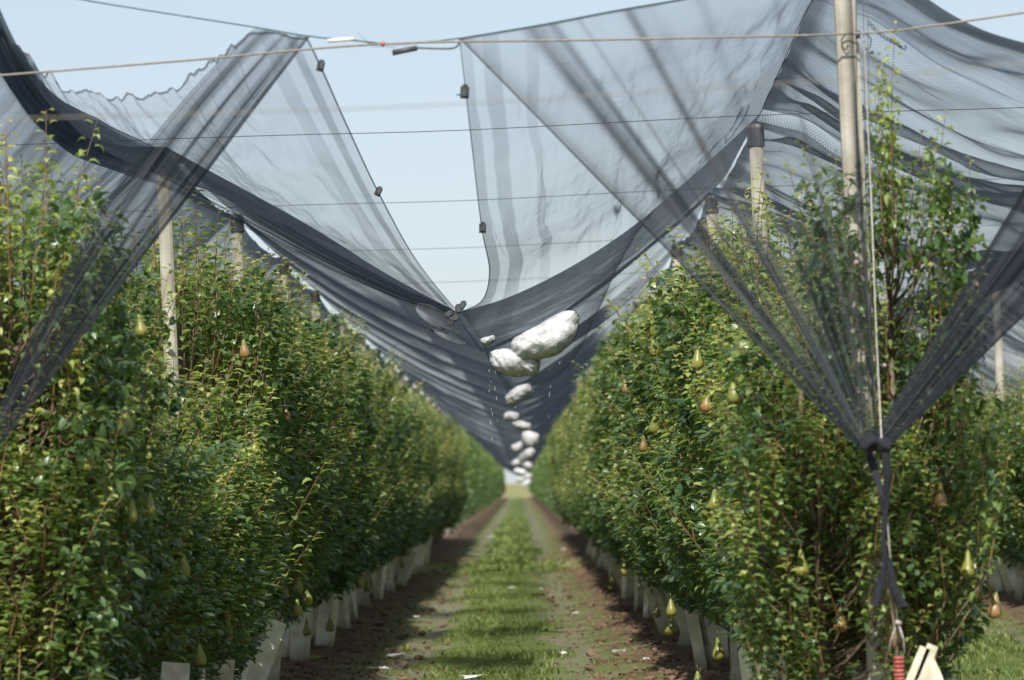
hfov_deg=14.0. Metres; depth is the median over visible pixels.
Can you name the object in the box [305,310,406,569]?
pear tree
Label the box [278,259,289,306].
concrete post
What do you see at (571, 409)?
pear tree
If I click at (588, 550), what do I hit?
tree guard
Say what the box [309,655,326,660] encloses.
fallen pear
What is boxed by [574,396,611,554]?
pear tree
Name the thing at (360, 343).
concrete post
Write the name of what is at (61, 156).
hail net
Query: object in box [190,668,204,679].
tree guard
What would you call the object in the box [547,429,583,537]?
pear tree
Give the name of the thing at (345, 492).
pear tree
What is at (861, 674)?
tree guard
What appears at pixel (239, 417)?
pear tree
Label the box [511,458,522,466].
hail bundle
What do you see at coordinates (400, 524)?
pear tree
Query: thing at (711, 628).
tree guard
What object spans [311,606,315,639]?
tree guard
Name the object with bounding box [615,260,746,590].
pear tree
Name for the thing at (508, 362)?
hail bundle
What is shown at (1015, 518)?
pear tree
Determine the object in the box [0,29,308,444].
net curtain
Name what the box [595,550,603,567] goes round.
tree guard
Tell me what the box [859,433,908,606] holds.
knotted net tail
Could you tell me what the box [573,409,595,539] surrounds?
pear tree
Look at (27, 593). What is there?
pear tree
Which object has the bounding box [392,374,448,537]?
pear tree
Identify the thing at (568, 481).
pear tree
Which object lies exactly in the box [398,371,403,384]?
concrete post
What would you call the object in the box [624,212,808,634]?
pear tree
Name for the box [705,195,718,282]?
concrete post
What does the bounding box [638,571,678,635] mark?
tree guard
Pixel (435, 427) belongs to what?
pear tree
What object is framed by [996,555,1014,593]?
tree guard
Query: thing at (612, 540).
pear tree
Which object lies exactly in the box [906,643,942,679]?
tree guard
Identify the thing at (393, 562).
tree guard
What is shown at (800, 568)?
pear tree
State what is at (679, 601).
pear tree
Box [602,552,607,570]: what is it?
tree guard
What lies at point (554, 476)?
pear tree
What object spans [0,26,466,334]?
hail net
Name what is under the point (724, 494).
pear tree
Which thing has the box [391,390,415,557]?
pear tree
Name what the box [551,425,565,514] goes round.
pear tree
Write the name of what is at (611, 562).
tree guard
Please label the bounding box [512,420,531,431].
hail bundle
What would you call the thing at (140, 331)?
pear tree
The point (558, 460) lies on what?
pear tree
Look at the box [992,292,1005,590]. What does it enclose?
concrete post
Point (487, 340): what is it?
hail bundle
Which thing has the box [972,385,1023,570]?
pear tree
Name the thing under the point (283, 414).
pear tree
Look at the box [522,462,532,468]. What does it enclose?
hail bundle
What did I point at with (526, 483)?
hail bundle
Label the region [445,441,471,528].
pear tree
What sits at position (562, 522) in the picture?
pear tree
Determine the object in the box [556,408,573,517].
pear tree
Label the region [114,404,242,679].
pear tree
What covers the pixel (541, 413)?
hail net
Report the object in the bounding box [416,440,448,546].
pear tree
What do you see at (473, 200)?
row wire
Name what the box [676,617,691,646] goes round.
tree guard
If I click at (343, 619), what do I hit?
tree guard
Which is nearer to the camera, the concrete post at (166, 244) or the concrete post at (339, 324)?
the concrete post at (166, 244)
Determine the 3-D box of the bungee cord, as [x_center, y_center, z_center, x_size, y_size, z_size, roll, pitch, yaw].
[1.691,-1.371,18.756,0.172,0.142,0.013,-2,-2,0]
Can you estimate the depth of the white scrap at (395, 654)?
36.81 m
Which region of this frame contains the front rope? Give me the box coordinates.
[83,0,678,42]
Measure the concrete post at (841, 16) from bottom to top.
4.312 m
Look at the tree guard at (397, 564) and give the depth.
64.70 m
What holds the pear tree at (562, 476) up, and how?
on the ground at (550, 532)
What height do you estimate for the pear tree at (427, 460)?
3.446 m
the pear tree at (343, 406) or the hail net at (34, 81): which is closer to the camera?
the hail net at (34, 81)
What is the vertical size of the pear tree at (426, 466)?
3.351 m
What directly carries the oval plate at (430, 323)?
attached to the hail net at (34, 81)
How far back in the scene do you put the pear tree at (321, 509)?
31.17 m
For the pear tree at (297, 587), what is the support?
on the ground at (550, 532)
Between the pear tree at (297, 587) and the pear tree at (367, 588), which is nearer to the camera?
the pear tree at (297, 587)
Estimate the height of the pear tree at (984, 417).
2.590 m
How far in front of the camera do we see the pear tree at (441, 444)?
79.91 m
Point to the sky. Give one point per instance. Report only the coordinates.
(417, 168)
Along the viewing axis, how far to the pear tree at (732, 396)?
20.41 m
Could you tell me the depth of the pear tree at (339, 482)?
34.66 m
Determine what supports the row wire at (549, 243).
attached to the concrete post at (676, 262)
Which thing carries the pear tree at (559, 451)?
on the ground at (550, 532)
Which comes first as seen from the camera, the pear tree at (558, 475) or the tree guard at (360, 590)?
the tree guard at (360, 590)
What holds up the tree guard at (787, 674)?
on the ground at (550, 532)
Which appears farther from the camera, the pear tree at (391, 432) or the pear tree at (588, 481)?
the pear tree at (391, 432)
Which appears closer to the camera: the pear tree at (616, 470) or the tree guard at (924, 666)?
the tree guard at (924, 666)
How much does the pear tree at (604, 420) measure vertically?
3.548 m
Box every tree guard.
[123,676,141,679]
[161,661,189,679]
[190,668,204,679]
[203,656,234,679]
[240,620,286,679]
[267,615,282,679]
[281,619,290,656]
[290,606,312,661]
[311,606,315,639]
[312,601,318,625]
[315,593,339,647]
[336,591,350,628]
[338,579,355,605]
[348,588,358,618]
[357,570,366,607]
[361,572,371,603]
[361,580,371,607]
[372,570,375,591]
[373,562,386,599]
[385,556,396,584]
[385,561,394,591]
[393,555,404,578]
[395,549,419,585]
[411,548,416,574]
[416,544,427,568]
[423,535,431,565]
[584,539,591,555]
[591,539,599,562]
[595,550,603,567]
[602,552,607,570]
[606,552,616,582]
[612,561,621,591]
[621,568,634,599]
[628,569,634,583]
[634,570,643,610]
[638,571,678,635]
[643,591,653,618]
[661,580,685,631]
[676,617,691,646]
[685,609,713,673]
[705,612,716,649]
[711,618,728,659]
[728,650,736,678]
[730,625,736,669]
[730,642,745,679]
[738,647,745,679]
[740,654,757,679]
[757,646,789,679]
[783,670,804,679]
[852,664,866,679]
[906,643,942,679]
[985,550,1003,592]
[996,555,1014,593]
[1014,560,1023,600]
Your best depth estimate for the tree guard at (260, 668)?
27.40 m
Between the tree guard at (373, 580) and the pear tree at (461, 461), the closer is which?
the tree guard at (373, 580)
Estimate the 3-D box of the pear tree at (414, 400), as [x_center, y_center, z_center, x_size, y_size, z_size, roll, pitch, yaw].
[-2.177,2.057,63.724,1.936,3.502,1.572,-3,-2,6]
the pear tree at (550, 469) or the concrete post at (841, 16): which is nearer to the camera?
the concrete post at (841, 16)
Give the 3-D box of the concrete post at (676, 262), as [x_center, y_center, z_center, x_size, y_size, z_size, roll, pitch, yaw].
[1.660,1.089,39.883,0.110,4.042,0.113,-2,-2,0]
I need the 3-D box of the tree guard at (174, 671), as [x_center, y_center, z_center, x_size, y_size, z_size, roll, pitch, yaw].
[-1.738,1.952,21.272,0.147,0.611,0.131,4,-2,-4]
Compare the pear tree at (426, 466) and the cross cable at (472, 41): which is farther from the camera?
the pear tree at (426, 466)
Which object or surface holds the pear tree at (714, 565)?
on the ground at (550, 532)
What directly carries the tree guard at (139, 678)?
on the ground at (550, 532)
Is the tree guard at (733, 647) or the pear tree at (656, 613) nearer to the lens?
the tree guard at (733, 647)
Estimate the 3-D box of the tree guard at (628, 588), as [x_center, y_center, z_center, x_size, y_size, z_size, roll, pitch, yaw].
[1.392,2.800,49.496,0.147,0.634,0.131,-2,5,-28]
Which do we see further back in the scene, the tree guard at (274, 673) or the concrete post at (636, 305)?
the concrete post at (636, 305)
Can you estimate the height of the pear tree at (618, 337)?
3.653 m
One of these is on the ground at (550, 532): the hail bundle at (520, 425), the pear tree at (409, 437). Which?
the pear tree at (409, 437)
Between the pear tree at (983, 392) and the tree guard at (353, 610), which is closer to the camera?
the tree guard at (353, 610)
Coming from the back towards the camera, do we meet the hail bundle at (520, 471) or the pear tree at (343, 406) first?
the hail bundle at (520, 471)
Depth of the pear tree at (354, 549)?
37.61 m
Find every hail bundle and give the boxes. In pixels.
[480,335,494,345]
[489,348,540,376]
[503,411,519,421]
[504,383,533,406]
[509,310,578,360]
[511,441,522,452]
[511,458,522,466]
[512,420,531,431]
[514,468,526,474]
[515,477,525,482]
[518,448,535,462]
[521,430,538,447]
[521,479,530,486]
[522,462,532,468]
[522,473,531,478]
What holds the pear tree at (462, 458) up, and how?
on the ground at (550, 532)
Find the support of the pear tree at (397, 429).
on the ground at (550, 532)
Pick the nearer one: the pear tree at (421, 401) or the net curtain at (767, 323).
the net curtain at (767, 323)
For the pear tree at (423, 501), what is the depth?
59.21 m
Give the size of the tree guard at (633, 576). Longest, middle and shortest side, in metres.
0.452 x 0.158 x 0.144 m
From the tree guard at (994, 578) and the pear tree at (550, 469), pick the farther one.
the pear tree at (550, 469)
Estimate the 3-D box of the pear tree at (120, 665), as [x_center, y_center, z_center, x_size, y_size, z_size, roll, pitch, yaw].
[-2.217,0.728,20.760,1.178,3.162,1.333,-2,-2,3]
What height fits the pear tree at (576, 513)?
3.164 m
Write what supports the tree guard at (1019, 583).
on the ground at (550, 532)
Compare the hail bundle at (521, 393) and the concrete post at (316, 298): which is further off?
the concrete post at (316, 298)
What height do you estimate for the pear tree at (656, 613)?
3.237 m
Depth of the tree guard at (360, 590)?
49.53 m
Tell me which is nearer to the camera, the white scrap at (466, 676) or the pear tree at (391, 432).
the white scrap at (466, 676)
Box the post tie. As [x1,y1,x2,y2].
[841,30,871,49]
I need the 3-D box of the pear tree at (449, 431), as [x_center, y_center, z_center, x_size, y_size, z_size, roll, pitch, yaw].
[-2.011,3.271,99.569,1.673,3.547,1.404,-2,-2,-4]
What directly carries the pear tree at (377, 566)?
on the ground at (550, 532)
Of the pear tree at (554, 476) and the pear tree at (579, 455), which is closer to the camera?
the pear tree at (579, 455)
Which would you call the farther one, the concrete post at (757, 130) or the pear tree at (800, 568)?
the concrete post at (757, 130)
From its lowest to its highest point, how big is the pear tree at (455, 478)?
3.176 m
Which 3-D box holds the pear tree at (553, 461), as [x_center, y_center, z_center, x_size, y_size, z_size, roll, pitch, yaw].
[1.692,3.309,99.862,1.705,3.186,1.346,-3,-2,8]
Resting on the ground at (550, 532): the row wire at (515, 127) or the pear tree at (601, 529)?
the pear tree at (601, 529)
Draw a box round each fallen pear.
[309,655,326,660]
[403,644,410,650]
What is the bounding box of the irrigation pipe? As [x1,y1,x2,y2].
[43,410,193,434]
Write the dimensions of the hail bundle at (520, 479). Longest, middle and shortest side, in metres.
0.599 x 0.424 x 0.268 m
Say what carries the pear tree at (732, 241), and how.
on the ground at (550, 532)
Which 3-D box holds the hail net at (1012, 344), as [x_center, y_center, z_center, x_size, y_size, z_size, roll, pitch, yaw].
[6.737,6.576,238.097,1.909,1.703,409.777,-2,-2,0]
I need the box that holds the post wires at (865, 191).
[855,0,872,431]
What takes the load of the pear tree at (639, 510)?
on the ground at (550, 532)
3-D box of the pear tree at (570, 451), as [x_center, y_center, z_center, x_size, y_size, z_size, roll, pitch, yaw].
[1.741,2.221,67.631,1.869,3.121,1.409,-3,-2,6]
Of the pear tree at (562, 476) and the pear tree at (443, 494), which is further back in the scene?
the pear tree at (562, 476)
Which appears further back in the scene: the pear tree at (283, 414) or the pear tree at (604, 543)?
the pear tree at (604, 543)
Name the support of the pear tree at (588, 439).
on the ground at (550, 532)
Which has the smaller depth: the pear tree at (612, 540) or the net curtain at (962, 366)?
the net curtain at (962, 366)
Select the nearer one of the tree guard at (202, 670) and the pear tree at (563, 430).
the tree guard at (202, 670)
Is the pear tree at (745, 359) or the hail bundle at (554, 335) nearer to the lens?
the pear tree at (745, 359)
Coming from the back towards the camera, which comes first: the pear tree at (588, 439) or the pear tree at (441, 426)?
the pear tree at (441, 426)
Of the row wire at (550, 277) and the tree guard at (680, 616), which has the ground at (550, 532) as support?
the tree guard at (680, 616)
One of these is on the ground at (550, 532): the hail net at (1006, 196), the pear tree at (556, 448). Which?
the pear tree at (556, 448)
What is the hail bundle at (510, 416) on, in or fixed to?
hanging from the hail net at (541, 413)
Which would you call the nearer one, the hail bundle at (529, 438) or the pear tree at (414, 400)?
the pear tree at (414, 400)
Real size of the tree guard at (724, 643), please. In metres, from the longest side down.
0.606 x 0.146 x 0.130 m
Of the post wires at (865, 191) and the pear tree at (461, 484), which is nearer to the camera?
the post wires at (865, 191)
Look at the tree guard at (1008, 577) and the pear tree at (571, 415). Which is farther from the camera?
the pear tree at (571, 415)
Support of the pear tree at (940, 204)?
on the ground at (550, 532)
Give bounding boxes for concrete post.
[157,164,180,429]
[230,214,243,288]
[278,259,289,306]
[311,291,320,333]
[336,315,344,348]
[358,333,365,364]
[374,349,380,382]
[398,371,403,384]
[408,380,412,398]
[633,303,641,325]
[650,277,658,298]
[671,243,682,287]
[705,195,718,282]
[747,124,769,342]
[834,0,890,679]
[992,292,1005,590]
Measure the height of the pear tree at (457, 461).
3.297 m
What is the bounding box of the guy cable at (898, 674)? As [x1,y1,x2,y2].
[863,38,904,679]
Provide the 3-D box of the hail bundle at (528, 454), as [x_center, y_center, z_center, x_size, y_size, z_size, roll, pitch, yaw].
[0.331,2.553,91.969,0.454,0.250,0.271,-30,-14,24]
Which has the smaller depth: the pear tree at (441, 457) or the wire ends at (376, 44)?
the wire ends at (376, 44)
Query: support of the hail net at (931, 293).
attached to the concrete post at (998, 350)
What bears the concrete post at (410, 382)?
on the ground at (550, 532)
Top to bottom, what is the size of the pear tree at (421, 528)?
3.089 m
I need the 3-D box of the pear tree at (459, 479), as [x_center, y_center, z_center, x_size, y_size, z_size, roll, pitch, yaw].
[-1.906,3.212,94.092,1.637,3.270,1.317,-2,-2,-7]
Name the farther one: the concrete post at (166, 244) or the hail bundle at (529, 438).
the hail bundle at (529, 438)
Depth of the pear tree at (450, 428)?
93.26 m
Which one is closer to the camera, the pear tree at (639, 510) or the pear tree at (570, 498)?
the pear tree at (639, 510)
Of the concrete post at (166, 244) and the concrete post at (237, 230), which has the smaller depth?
the concrete post at (166, 244)
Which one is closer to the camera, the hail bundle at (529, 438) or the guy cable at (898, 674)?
the guy cable at (898, 674)
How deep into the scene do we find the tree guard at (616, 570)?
52.65 m
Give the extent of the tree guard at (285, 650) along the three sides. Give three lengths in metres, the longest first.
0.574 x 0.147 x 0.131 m
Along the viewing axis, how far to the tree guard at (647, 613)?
41.86 m
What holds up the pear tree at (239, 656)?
on the ground at (550, 532)
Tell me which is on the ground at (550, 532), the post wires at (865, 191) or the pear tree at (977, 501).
the pear tree at (977, 501)
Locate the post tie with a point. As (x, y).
(857, 36)
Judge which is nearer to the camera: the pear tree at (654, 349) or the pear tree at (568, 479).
the pear tree at (654, 349)
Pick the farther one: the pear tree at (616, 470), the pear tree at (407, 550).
the pear tree at (407, 550)
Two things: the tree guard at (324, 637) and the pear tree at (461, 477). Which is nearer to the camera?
the tree guard at (324, 637)
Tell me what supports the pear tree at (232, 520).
on the ground at (550, 532)
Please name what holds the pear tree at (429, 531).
on the ground at (550, 532)
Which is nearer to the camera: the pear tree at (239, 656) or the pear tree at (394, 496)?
the pear tree at (239, 656)
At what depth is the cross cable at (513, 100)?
11.53 m
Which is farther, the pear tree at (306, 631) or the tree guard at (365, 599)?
the tree guard at (365, 599)
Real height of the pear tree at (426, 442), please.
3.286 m
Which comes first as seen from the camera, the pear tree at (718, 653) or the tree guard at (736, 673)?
the pear tree at (718, 653)
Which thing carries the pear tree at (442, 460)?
on the ground at (550, 532)
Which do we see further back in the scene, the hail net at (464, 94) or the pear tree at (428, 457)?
the pear tree at (428, 457)
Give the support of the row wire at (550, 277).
attached to the concrete post at (998, 350)
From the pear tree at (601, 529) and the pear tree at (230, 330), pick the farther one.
the pear tree at (601, 529)
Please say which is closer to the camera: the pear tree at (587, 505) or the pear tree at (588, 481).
the pear tree at (588, 481)
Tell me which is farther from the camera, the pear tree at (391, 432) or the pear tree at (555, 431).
the pear tree at (555, 431)
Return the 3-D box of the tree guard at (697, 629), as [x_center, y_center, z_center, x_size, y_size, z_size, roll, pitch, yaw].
[1.361,2.184,30.075,0.103,0.507,0.112,-11,-3,27]
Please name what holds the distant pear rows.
on the ground at (550, 532)
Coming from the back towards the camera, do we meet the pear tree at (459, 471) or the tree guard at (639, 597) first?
the pear tree at (459, 471)
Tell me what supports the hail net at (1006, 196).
attached to the concrete post at (711, 201)
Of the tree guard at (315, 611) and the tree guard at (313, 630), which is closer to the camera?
the tree guard at (313, 630)
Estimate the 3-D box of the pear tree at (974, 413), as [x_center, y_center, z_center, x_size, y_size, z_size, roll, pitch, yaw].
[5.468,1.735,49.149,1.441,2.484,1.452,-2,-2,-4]
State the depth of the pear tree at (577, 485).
47.14 m
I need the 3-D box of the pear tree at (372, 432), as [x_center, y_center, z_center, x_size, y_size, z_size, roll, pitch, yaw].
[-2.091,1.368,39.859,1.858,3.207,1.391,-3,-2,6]
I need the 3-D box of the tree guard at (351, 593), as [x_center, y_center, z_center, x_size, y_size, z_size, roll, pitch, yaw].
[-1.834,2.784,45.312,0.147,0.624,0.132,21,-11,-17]
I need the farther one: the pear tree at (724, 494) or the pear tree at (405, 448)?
the pear tree at (405, 448)
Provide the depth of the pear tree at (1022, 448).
40.66 m
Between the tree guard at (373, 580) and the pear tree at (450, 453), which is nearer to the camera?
the tree guard at (373, 580)
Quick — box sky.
[0,0,1023,483]
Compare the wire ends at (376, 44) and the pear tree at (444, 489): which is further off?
the pear tree at (444, 489)
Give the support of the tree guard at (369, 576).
on the ground at (550, 532)
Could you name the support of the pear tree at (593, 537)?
on the ground at (550, 532)
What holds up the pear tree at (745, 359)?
on the ground at (550, 532)
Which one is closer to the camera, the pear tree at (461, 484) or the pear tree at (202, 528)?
the pear tree at (202, 528)
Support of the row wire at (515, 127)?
attached to the concrete post at (757, 130)
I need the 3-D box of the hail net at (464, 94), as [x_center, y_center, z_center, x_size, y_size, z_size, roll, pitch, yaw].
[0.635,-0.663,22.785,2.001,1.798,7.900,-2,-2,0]
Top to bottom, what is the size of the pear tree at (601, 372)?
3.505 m
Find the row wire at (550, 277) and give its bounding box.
[353,263,900,284]
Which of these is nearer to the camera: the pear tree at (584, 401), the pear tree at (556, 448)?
the pear tree at (584, 401)
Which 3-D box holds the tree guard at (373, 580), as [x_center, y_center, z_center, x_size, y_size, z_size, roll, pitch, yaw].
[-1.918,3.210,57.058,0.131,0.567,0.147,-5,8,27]
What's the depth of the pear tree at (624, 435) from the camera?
35.95 m
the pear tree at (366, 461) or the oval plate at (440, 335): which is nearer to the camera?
the oval plate at (440, 335)
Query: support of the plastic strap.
hanging from the cross cable at (472, 41)
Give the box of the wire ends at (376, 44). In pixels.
[354,32,409,48]
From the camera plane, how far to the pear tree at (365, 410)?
41.09 m
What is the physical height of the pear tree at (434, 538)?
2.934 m
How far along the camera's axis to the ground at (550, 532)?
43.89 m
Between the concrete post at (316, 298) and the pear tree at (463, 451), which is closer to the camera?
the concrete post at (316, 298)
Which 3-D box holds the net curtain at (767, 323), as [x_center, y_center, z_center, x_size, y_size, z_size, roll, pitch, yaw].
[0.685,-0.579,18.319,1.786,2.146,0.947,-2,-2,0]
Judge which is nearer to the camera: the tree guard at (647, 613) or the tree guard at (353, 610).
the tree guard at (647, 613)
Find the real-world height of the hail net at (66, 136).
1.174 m
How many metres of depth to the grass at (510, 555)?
43.10 m
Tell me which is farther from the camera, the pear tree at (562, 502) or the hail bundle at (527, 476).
the hail bundle at (527, 476)
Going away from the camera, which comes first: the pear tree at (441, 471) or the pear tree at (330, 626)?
the pear tree at (330, 626)
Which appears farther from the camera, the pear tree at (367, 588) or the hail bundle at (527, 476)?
the hail bundle at (527, 476)
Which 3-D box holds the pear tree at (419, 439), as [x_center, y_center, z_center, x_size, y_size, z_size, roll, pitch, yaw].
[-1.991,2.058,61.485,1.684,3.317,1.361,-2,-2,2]
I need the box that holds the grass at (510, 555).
[357,516,1023,679]
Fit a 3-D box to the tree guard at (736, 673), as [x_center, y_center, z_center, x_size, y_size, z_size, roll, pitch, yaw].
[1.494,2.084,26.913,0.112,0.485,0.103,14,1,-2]
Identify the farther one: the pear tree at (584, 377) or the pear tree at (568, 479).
the pear tree at (568, 479)
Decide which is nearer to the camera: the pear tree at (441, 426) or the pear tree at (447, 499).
the pear tree at (447, 499)
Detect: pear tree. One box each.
[0,108,161,679]
[0,160,170,679]
[0,297,70,677]
[0,383,132,679]
[1,170,192,679]
[13,323,229,679]
[87,205,330,648]
[101,187,312,604]
[108,384,267,679]
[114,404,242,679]
[137,221,341,614]
[139,333,323,670]
[141,384,285,679]
[157,243,361,631]
[157,244,339,674]
[200,254,368,599]
[200,262,342,635]
[204,246,354,631]
[271,279,349,607]
[290,302,389,507]
[292,298,392,591]
[292,302,361,600]
[292,310,393,588]
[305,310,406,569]
[312,320,392,607]
[312,328,381,608]
[313,316,395,573]
[313,337,402,607]
[328,333,389,569]
[343,356,428,565]
[350,340,415,554]
[352,347,426,589]
[352,353,393,576]
[359,374,403,575]
[360,365,411,576]
[363,352,413,562]
[377,360,433,504]
[377,382,445,546]
[380,397,402,562]
[381,371,434,440]
[385,367,433,556]
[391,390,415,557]
[391,413,421,558]
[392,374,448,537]
[393,368,439,545]
[394,386,436,537]
[394,411,433,559]
[399,379,444,541]
[399,389,430,548]
[399,405,439,556]
[407,388,448,541]
[413,402,430,536]
[415,393,447,528]
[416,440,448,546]
[420,423,444,546]
[421,399,449,521]
[424,398,461,534]
[426,399,444,535]
[429,427,444,538]
[430,411,464,548]
[432,402,462,490]
[432,440,471,542]
[432,466,463,544]
[433,417,450,491]
[433,418,452,510]
[433,433,451,535]
[433,437,463,536]
[434,416,460,534]
[434,420,462,526]
[434,438,453,536]
[435,411,468,538]
[435,418,459,500]
[435,418,476,542]
[435,437,454,533]
[436,434,452,531]
[438,413,468,539]
[438,416,467,522]
[438,451,467,540]
[439,419,452,497]
[441,413,467,499]
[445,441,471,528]
[446,434,458,532]
[542,433,586,539]
[545,445,565,517]
[546,436,573,524]
[546,442,568,521]
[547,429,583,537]
[550,422,561,502]
[551,422,577,530]
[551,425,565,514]
[552,399,579,468]
[552,412,574,526]
[552,412,589,538]
[552,424,565,510]
[552,443,563,524]
[553,429,570,525]
[553,435,580,533]
[554,392,578,527]
[554,427,589,539]
[555,382,581,521]
[556,398,606,552]
[556,400,582,532]
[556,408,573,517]
[557,426,579,526]
[558,419,592,541]
[560,419,583,522]
[562,381,603,548]
[562,386,591,537]
[562,407,595,535]
[563,415,587,535]
[566,355,595,519]
[568,372,633,569]
[569,276,691,572]
[570,337,612,498]
[570,361,596,521]
[571,394,603,549]
[572,257,701,571]
[573,364,631,582]
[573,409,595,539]
[574,336,611,553]
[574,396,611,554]
[577,366,615,558]
[577,388,620,559]
[581,323,635,537]
[582,369,616,557]
[583,290,653,566]
[583,322,632,564]
[584,292,645,495]
[594,292,701,594]
[596,261,747,610]
[599,221,742,659]
[603,349,640,551]
[603,370,661,589]
[609,324,644,565]
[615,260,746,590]
[619,352,682,594]
[622,329,684,617]
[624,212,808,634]
[624,219,818,612]
[633,159,877,622]
[647,208,873,625]
[656,189,841,625]
[657,248,895,653]
[664,260,887,679]
[689,275,940,670]
[698,258,977,659]
[707,338,1001,679]
[710,241,1002,679]
[711,260,986,679]
[781,21,1014,678]
[935,386,1015,522]
[946,393,1003,587]
[964,373,992,420]
[964,387,1023,562]
[965,365,1023,564]
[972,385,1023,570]
[980,355,1023,570]
[990,413,1023,563]
[1016,416,1023,515]
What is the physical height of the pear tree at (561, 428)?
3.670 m
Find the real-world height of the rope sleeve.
0.021 m
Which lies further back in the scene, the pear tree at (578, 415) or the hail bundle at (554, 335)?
the pear tree at (578, 415)
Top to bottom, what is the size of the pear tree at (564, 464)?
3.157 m
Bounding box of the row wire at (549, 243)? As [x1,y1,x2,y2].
[271,225,987,253]
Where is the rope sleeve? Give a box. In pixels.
[328,37,353,42]
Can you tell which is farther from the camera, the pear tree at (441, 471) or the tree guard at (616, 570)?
the pear tree at (441, 471)
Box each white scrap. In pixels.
[387,653,404,655]
[460,675,485,678]
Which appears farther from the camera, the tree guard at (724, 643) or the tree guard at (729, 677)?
the tree guard at (724, 643)
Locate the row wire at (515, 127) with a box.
[14,107,1023,144]
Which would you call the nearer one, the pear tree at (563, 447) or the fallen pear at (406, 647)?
the fallen pear at (406, 647)
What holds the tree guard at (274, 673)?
on the ground at (550, 532)
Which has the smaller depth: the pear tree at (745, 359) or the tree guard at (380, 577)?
the pear tree at (745, 359)
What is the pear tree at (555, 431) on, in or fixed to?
on the ground at (550, 532)
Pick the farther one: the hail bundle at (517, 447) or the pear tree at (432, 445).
the hail bundle at (517, 447)
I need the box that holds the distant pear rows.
[449,420,571,529]
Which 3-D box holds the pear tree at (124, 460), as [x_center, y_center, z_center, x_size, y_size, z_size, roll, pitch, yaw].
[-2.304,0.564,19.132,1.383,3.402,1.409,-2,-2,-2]
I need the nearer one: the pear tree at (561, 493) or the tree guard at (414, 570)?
the tree guard at (414, 570)
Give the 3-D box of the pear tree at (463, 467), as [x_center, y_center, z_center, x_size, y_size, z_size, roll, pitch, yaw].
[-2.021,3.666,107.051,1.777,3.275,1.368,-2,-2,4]
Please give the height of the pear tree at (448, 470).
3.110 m
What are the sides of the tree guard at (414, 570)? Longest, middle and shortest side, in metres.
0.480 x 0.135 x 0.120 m
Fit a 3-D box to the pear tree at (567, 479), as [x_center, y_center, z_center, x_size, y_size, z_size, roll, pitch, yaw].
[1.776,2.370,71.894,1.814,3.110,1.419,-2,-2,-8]
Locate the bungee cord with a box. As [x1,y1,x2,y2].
[867,21,906,50]
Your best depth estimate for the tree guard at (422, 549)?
72.80 m
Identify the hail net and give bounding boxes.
[0,10,451,313]
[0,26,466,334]
[0,37,449,421]
[192,163,522,476]
[456,0,813,401]
[459,116,758,476]
[588,0,1023,379]
[880,250,1023,325]
[900,273,1023,404]
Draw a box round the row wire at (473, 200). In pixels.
[100,177,1017,212]
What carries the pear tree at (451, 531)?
on the ground at (550, 532)
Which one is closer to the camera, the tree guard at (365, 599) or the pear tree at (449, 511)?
the tree guard at (365, 599)
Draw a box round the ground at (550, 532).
[279,483,1023,679]
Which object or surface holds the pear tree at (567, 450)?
on the ground at (550, 532)
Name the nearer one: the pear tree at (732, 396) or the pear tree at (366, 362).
the pear tree at (732, 396)
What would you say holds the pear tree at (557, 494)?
on the ground at (550, 532)
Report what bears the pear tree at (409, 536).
on the ground at (550, 532)
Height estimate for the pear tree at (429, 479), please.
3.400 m
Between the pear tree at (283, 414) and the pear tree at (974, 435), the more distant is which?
the pear tree at (974, 435)
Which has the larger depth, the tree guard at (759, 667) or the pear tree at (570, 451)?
the pear tree at (570, 451)
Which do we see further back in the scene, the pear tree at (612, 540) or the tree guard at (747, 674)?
the pear tree at (612, 540)
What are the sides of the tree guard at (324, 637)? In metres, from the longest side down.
0.565 x 0.147 x 0.131 m
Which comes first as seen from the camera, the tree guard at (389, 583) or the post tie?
the post tie
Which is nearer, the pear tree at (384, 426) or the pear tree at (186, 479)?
the pear tree at (186, 479)
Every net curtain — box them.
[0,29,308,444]
[459,0,876,443]
[876,188,1023,444]
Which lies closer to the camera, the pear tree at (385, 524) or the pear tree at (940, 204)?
the pear tree at (940, 204)
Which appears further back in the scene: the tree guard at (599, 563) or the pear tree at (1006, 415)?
the tree guard at (599, 563)
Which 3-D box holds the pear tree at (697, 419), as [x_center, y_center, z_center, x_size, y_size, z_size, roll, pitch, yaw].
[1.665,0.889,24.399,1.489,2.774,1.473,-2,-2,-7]
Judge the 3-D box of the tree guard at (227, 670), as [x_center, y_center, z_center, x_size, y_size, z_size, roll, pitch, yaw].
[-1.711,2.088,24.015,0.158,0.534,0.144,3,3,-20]
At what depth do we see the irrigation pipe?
24.12 m
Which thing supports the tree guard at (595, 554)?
on the ground at (550, 532)
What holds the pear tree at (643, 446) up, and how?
on the ground at (550, 532)
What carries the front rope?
attached to the concrete post at (841, 16)
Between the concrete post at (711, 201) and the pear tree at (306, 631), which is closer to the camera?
the pear tree at (306, 631)
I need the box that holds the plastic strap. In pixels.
[392,39,459,55]
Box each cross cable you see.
[0,12,1023,75]
[0,63,1023,118]
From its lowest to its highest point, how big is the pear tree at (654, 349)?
3.270 m
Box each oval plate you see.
[415,303,452,329]
[432,326,465,344]
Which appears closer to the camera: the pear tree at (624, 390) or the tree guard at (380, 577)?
the pear tree at (624, 390)
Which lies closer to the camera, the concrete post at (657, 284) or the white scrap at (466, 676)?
the white scrap at (466, 676)

